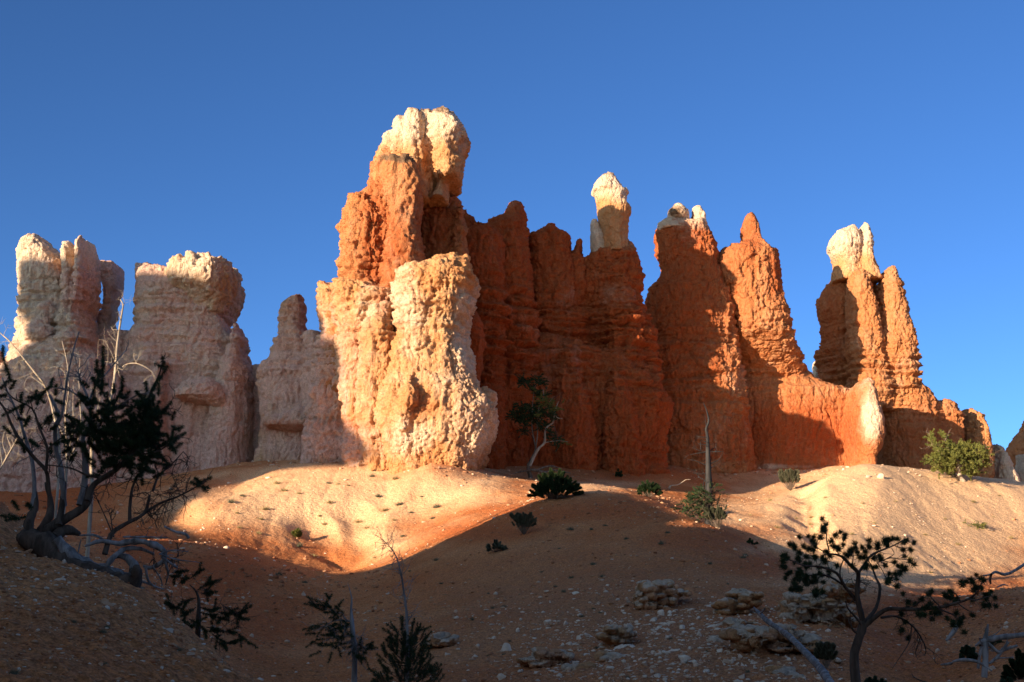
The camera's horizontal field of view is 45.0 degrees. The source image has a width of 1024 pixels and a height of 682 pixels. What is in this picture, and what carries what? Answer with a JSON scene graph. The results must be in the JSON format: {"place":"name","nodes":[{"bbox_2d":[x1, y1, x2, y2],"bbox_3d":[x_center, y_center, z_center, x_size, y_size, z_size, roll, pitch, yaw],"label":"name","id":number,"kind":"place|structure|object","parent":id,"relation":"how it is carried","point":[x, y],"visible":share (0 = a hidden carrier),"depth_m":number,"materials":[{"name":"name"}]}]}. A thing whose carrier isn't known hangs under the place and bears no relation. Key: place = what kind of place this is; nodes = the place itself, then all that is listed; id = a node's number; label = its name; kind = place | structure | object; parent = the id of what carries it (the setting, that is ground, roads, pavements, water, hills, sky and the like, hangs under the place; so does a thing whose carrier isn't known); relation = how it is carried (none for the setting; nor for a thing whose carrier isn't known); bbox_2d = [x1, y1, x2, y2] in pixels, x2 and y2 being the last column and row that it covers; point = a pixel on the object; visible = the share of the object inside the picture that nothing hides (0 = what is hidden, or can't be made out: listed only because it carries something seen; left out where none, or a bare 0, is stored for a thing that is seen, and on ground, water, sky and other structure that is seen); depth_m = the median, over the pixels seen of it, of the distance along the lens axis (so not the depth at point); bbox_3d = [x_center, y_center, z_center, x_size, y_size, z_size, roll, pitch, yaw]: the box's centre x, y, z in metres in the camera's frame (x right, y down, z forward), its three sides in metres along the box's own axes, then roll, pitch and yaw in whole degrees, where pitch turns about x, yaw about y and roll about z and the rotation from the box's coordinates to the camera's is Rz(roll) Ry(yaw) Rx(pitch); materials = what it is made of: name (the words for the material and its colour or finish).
{"place":"outdoors","nodes":[
{"label":"outdoors","id":0,"kind":"place"},
{"bbox_2d":[0,460,1023,681],"bbox_3d":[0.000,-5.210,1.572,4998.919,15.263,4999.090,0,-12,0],"label":"ground","id":1,"kind":"structure","parent":0,"point":[342,538],"depth_m":44.57,"materials":[{"name":"soil"}]},
{"bbox_2d":[9,668,21,673],"bbox_3d":[-2.794,1.849,6.936,0.082,0.046,0.091,-7,-14,31],"label":"grass tuft","id":2,"kind":"object","parent":1,"relation":"on","point":[14,671],"visible":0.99,"depth_m":6.92,"materials":[{"name":"green plant"}]},
{"bbox_2d":[0,411,45,469],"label":"dead tree","id":3,"kind":"object","parent":1,"relation":"on","point":[7,455],"visible":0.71,"depth_m":44.15,"materials":[{"name":"grey wood"}]},
{"bbox_2d":[0,317,60,518],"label":"dead tree","id":4,"kind":"object","parent":1,"relation":"on","point":[59,446],"visible":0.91,"depth_m":43.65,"materials":[{"name":"grey wood"}]},
{"bbox_2d":[43,342,81,513],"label":"dead tree","id":5,"kind":"object","parent":1,"relation":"on","point":[67,454],"visible":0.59,"depth_m":44.50,"materials":[{"name":"grey wood"}]},
{"bbox_2d":[0,332,212,590],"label":"gnarled pine","id":6,"kind":"object","parent":1,"relation":"on","point":[46,536],"visible":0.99,"depth_m":12.35,"materials":[{"name":"green plant"}]},
{"bbox_2d":[101,601,113,605],"bbox_3d":[-3.187,2.071,9.721,0.114,0.046,0.077,15,-14,-34],"label":"stone","id":7,"kind":"object","parent":1,"relation":"on","point":[107,603],"visible":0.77,"depth_m":9.71,"materials":[{"name":"beige stone"}]},
{"bbox_2d":[85,292,161,556],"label":"dead tree","id":8,"kind":"object","parent":1,"relation":"on","point":[89,524],"visible":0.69,"depth_m":45.66,"materials":[{"name":"grey wood"}]},
{"bbox_2d":[0,233,260,492],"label":"rock fin","id":9,"kind":"object","parent":1,"relation":"on","point":[188,308],"visible":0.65,"depth_m":91.53,"materials":[{"name":"beige stone"}]},
{"bbox_2d":[148,609,157,613],"bbox_3d":[-2.987,2.244,10.232,0.122,0.030,0.061,0,-42,-33],"label":"stone","id":10,"kind":"object","parent":1,"relation":"on","point":[153,611],"visible":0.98,"depth_m":10.23,"materials":[{"name":"beige stone"}]},
{"bbox_2d":[164,526,189,538],"bbox_3d":[-5.904,3.368,21.775,0.472,0.239,0.056,0,-12,0],"label":"fallen log","id":11,"kind":"object","parent":1,"relation":"on","point":[179,532],"visible":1,"depth_m":21.76,"materials":[{"name":"grey wood"}]},
{"bbox_2d":[163,562,259,657],"bbox_3d":[-3.387,3.090,14.017,1.150,1.288,0.593,0,-12,0],"label":"pine sapling","id":12,"kind":"object","parent":1,"relation":"on","point":[198,627],"visible":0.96,"depth_m":13.96,"materials":[{"name":"green plant"}]},
{"bbox_2d":[291,527,301,536],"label":"sagebrush","id":13,"kind":"object","parent":1,"relation":"on","point":[297,532],"visible":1,"depth_m":65.45,"materials":[{"name":"green plant"}]},
{"bbox_2d":[298,585,379,681],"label":"pine tree","id":14,"kind":"object","parent":1,"relation":"on","point":[353,647],"visible":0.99,"depth_m":16.41,"materials":[{"name":"green plant"}]},
{"bbox_2d":[253,106,498,474],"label":"castle rock","id":15,"kind":"object","parent":1,"relation":"on","point":[382,369],"visible":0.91,"depth_m":81.29,"materials":[{"name":"beige stone"}]},
{"bbox_2d":[369,519,444,681],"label":"pine tree","id":16,"kind":"object","parent":1,"relation":"on","point":[407,643],"visible":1,"depth_m":15.45,"materials":[{"name":"green plant"}]},
{"bbox_2d":[422,631,459,647],"bbox_3d":[-1.676,6.902,28.503,0.914,0.398,1.199,0,-12,0],"label":"rock ledge","id":17,"kind":"object","parent":1,"relation":"on","point":[440,639],"visible":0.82,"depth_m":28.28,"materials":[{"name":"beige stone"}]},
{"bbox_2d":[486,539,507,551],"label":"sagebrush","id":18,"kind":"object","parent":1,"relation":"on","point":[497,545],"visible":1,"depth_m":46.30,"materials":[{"name":"green plant"}]},
{"bbox_2d":[497,673,505,679],"bbox_3d":[-0.172,5.647,20.713,0.133,0.165,0.121,-5,-18,-15],"label":"rock","id":19,"kind":"object","parent":1,"relation":"on","point":[500,676],"visible":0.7,"depth_m":20.70,"materials":[{"name":"stone"}]},
{"bbox_2d":[500,643,511,651],"bbox_3d":[-0.127,6.432,25.888,0.227,0.222,0.160,4,-13,-17],"label":"rock","id":20,"kind":"object","parent":1,"relation":"on","point":[506,646],"visible":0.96,"depth_m":25.86,"materials":[{"name":"stone"}]},
{"bbox_2d":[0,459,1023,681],"bbox_3d":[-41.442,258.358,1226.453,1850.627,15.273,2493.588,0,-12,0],"label":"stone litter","id":21,"kind":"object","parent":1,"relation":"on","point":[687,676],"visible":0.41,"depth_m":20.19,"materials":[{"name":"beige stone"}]},
{"bbox_2d":[509,512,536,534],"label":"sagebrush","id":22,"kind":"object","parent":1,"relation":"on","point":[523,521],"visible":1,"depth_m":48.47,"materials":[{"name":"green plant"}]},
{"bbox_2d":[505,373,571,477],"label":"pine tree","id":23,"kind":"object","parent":1,"relation":"on","point":[530,413],"visible":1,"depth_m":85.46,"materials":[{"name":"green plant"}]},
{"bbox_2d":[513,465,569,473],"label":"driftwood","id":24,"kind":"object","parent":1,"relation":"on","point":[539,470],"visible":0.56,"depth_m":84.65,"materials":[{"name":"grey wood"}]},
{"bbox_2d":[516,647,574,667],"bbox_3d":[0.583,5.685,22.164,1.036,0.393,1.311,0,-12,0],"label":"rock ledge","id":25,"kind":"object","parent":1,"relation":"on","point":[540,657],"visible":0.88,"depth_m":21.64,"materials":[{"name":"beige stone"}]},
{"bbox_2d":[527,467,583,498],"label":"pine shrub","id":26,"kind":"object","parent":1,"relation":"on","point":[549,487],"visible":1,"depth_m":55.93,"materials":[{"name":"green plant"}]},
{"bbox_2d":[463,200,674,476],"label":"rock wall","id":27,"kind":"structure","parent":1,"relation":"on","point":[538,316],"depth_m":93.86,"materials":[{"name":"orange stone"}]},
{"bbox_2d":[561,662,596,671],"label":"rock ledge","id":28,"kind":"object","parent":1,"relation":"on","point":[571,667],"visible":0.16,"depth_m":19.99,"materials":[{"name":"beige stone"}]},
{"bbox_2d":[594,650,624,661],"bbox_3d":[1.692,5.554,21.573,0.583,0.340,1.257,0,-12,0],"label":"rock ledge","id":29,"kind":"object","parent":1,"relation":"on","point":[603,656],"visible":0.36,"depth_m":21.11,"materials":[{"name":"beige stone"}]},
{"bbox_2d":[594,624,636,645],"bbox_3d":[1.997,5.638,23.615,0.821,0.461,1.538,0,-12,0],"label":"rock ledge","id":30,"kind":"object","parent":1,"relation":"on","point":[613,634],"visible":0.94,"depth_m":23.26,"materials":[{"name":"beige stone"}]},
{"bbox_2d":[614,468,622,476],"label":"pine sapling","id":31,"kind":"object","parent":1,"relation":"on","point":[619,474],"visible":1,"depth_m":89.93,"materials":[{"name":"green plant"}]},
{"bbox_2d":[585,172,664,379],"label":"hoodoo","id":32,"kind":"object","parent":1,"relation":"on","point":[617,275],"visible":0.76,"depth_m":98.87,"materials":[{"name":"orange stone"}]},
{"bbox_2d":[637,479,662,496],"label":"pine shrub","id":33,"kind":"object","parent":1,"relation":"on","point":[654,487],"visible":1,"depth_m":65.65,"materials":[{"name":"green plant"}]},
{"bbox_2d":[657,610,663,615],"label":"rock","id":34,"kind":"object","parent":1,"relation":"on","point":[660,612],"visible":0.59,"depth_m":28.81,"materials":[{"name":"stone"}]},
{"bbox_2d":[632,579,690,609],"bbox_3d":[3.694,6.317,30.672,1.429,0.833,1.971,0,-12,0],"label":"rock ledge","id":35,"kind":"object","parent":1,"relation":"on","point":[655,594],"visible":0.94,"depth_m":30.12,"materials":[{"name":"beige stone"}]},
{"bbox_2d":[678,655,690,660],"bbox_3d":[2.633,4.865,18.884,0.184,0.158,0.138,11,7,-5],"label":"rock","id":36,"kind":"object","parent":1,"relation":"on","point":[682,657],"visible":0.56,"depth_m":18.84,"materials":[{"name":"stone"}]},
{"bbox_2d":[670,403,730,525],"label":"dead snag","id":37,"kind":"object","parent":1,"relation":"on","point":[709,497],"visible":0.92,"depth_m":47.88,"materials":[{"name":"grey wood"}]},
{"bbox_2d":[702,505,727,527],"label":"sagebrush","id":38,"kind":"object","parent":1,"relation":"on","point":[719,512],"visible":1,"depth_m":46.59,"materials":[{"name":"green plant"}]},
{"bbox_2d":[706,635,729,641],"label":"rock ledge","id":39,"kind":"object","parent":1,"relation":"on","point":[716,638],"visible":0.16,"depth_m":21.16,"materials":[{"name":"beige stone"}]},
{"bbox_2d":[722,659,730,663],"bbox_3d":[3.126,4.666,17.923,0.143,0.119,0.099,-1,-11,1],"label":"rock","id":40,"kind":"object","parent":1,"relation":"on","point":[726,661],"visible":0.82,"depth_m":17.89,"materials":[{"name":"stone"}]},
{"bbox_2d":[718,617,754,626],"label":"rock ledge","id":41,"kind":"object","parent":1,"relation":"on","point":[727,621],"visible":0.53,"depth_m":23.95,"materials":[{"name":"beige stone"}]},
{"bbox_2d":[711,588,763,615],"bbox_3d":[5.022,5.899,27.888,1.040,0.660,2.088,0,-12,0],"label":"rock ledge","id":42,"kind":"object","parent":1,"relation":"on","point":[740,601],"visible":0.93,"depth_m":27.24,"materials":[{"name":"beige stone"}]},
{"bbox_2d":[746,538,758,544],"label":"pine sapling","id":43,"kind":"object","parent":1,"relation":"on","point":[749,541],"visible":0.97,"depth_m":57.80,"materials":[{"name":"green plant"}]},
{"bbox_2d":[644,203,885,473],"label":"rock formation","id":44,"kind":"object","parent":1,"relation":"on","point":[731,355],"visible":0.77,"depth_m":105.08,"materials":[{"name":"orange stone"}]},
{"bbox_2d":[718,623,842,663],"bbox_3d":[4.172,4.968,19.357,1.820,1.085,2.612,0,-12,0],"label":"rock outcrop","id":45,"kind":"object","parent":1,"relation":"on","point":[751,639],"visible":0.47,"depth_m":18.85,"materials":[{"name":"beige stone"}]},
{"bbox_2d":[763,665,804,678],"bbox_3d":[3.486,4.522,16.692,0.743,0.283,1.272,0,-12,0],"label":"rock ledge","id":46,"kind":"object","parent":1,"relation":"on","point":[776,669],"visible":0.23,"depth_m":16.57,"materials":[{"name":"beige stone"}]},
{"bbox_2d":[778,468,800,490],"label":"sagebrush","id":47,"kind":"object","parent":1,"relation":"on","point":[790,476],"visible":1,"depth_m":94.17,"materials":[{"name":"green plant"}]},
{"bbox_2d":[753,607,833,681],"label":"fallen log","id":48,"kind":"object","parent":1,"relation":"on","point":[821,669],"visible":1,"depth_m":11.79,"materials":[{"name":"grey wood"}]},
{"bbox_2d":[774,591,858,628],"bbox_3d":[6.151,5.729,24.984,1.553,1.324,3.108,0,-12,0],"label":"rock outcrop","id":49,"kind":"object","parent":1,"relation":"on","point":[806,608],"visible":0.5,"depth_m":24.20,"materials":[{"name":"beige stone"}]},
{"bbox_2d":[813,640,837,668],"bbox_3d":[4.432,4.425,17.459,0.369,0.390,0.212,0,-12,0],"label":"shrub","id":50,"kind":"object","parent":1,"relation":"on","point":[825,650],"visible":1,"depth_m":17.43,"materials":[{"name":"green plant"}]},
{"bbox_2d":[816,579,866,604],"bbox_3d":[7.851,6.104,29.898,1.160,0.707,2.221,0,-12,0],"label":"rock ledge","id":51,"kind":"object","parent":1,"relation":"on","point":[839,593],"visible":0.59,"depth_m":29.30,"materials":[{"name":"beige stone"}]},
{"bbox_2d":[863,675,886,681],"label":"shrub","id":52,"kind":"object","parent":1,"relation":"on","point":[873,679],"visible":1,"depth_m":13.04,"materials":[{"name":"green plant"}]},
{"bbox_2d":[877,473,883,478],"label":"rock","id":53,"kind":"object","parent":1,"relation":"on","point":[880,475],"visible":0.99,"depth_m":75.05,"materials":[{"name":"stone"}]},
{"bbox_2d":[778,514,999,681],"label":"pine tree","id":54,"kind":"object","parent":1,"relation":"on","point":[862,620],"visible":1,"depth_m":10.64,"materials":[{"name":"green plant"}]},
{"bbox_2d":[876,378,994,477],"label":"rock wall","id":55,"kind":"structure","parent":1,"relation":"on","point":[905,442],"depth_m":112.00,"materials":[{"name":"orange stone"}]},
{"bbox_2d":[813,222,922,410],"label":"hoodoo","id":56,"kind":"object","parent":55,"relation":"on","point":[867,327],"visible":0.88,"depth_m":114.63,"materials":[{"name":"orange stone"}]},
{"bbox_2d":[945,626,957,640],"bbox_3d":[6.952,4.571,19.478,0.269,0.320,0.081,0,-12,0],"label":"tree stump","id":57,"kind":"object","parent":1,"relation":"on","point":[951,634],"visible":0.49,"depth_m":19.45,"materials":[{"name":"grey wood"}]},
{"bbox_2d":[920,427,997,481],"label":"bush","id":58,"kind":"object","parent":1,"relation":"on","point":[948,457],"visible":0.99,"depth_m":79.23,"materials":[{"name":"green plant"}]},
{"bbox_2d":[940,658,991,671],"bbox_3d":[4.522,3.221,12.305,0.436,0.126,0.245,0,-12,0],"label":"dead branch","id":59,"kind":"object","parent":1,"relation":"on","point":[968,660],"visible":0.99,"depth_m":12.31,"materials":[{"name":"grey wood"}]},
{"bbox_2d":[958,644,977,658],"bbox_3d":[7.169,4.896,19.414,0.320,0.268,0.285,0,-12,0],"label":"shrub","id":60,"kind":"object","parent":1,"relation":"on","point":[967,651],"visible":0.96,"depth_m":19.36,"materials":[{"name":"green plant"}]},
{"bbox_2d":[963,516,994,531],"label":"pine sapling","id":61,"kind":"object","parent":1,"relation":"on","point":[981,525],"visible":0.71,"depth_m":71.36,"materials":[{"name":"green plant"}]},
{"bbox_2d":[979,635,1003,645],"bbox_3d":[7.929,4.961,20.426,0.416,0.208,0.351,3,-12,-14],"label":"shrub","id":62,"kind":"object","parent":1,"relation":"on","point":[996,642],"visible":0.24,"depth_m":20.34,"materials":[{"name":"green plant"}]},
{"bbox_2d":[975,624,1023,677],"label":"dead log","id":63,"kind":"object","parent":1,"relation":"on","point":[985,641],"visible":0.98,"depth_m":13.10,"materials":[{"name":"grey wood"}]},
{"bbox_2d":[982,563,1023,587],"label":"dead branch","id":64,"kind":"object","parent":1,"relation":"on","point":[1007,573],"visible":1,"depth_m":29.19,"materials":[{"name":"grey wood"}]},
{"bbox_2d":[999,676,1014,681],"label":"shrub","id":65,"kind":"object","parent":1,"relation":"on","point":[1009,679],"visible":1,"depth_m":12.07,"materials":[{"name":"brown plant"}]},
{"bbox_2d":[993,444,1023,481],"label":"rock ridge","id":66,"kind":"object","parent":1,"relation":"on","point":[1003,466],"visible":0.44,"depth_m":117.49,"materials":[{"name":"beige stone"}]},
{"bbox_2d":[1000,648,1023,680],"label":"shrub","id":67,"kind":"object","parent":1,"relation":"on","point":[1017,664],"visible":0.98,"depth_m":14.48,"materials":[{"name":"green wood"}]},
{"bbox_2d":[1006,421,1023,468],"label":"hoodoo","id":68,"kind":"object","parent":1,"relation":"on","point":[1015,447],"visible":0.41,"depth_m":136.28,"materials":[{"name":"brown stone"}]},
{"bbox_2d":[0,0,1023,450],"label":"sky","id":69,"kind":"structure","parent":0,"point":[241,132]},
{"bbox_2d":[812,361,818,377],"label":"rock pillar","id":70,"kind":"object","parent":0,"point":[814,369],"visible":0.24,"depth_m":125.64,"materials":[{"name":"beige stone"}]}
]}

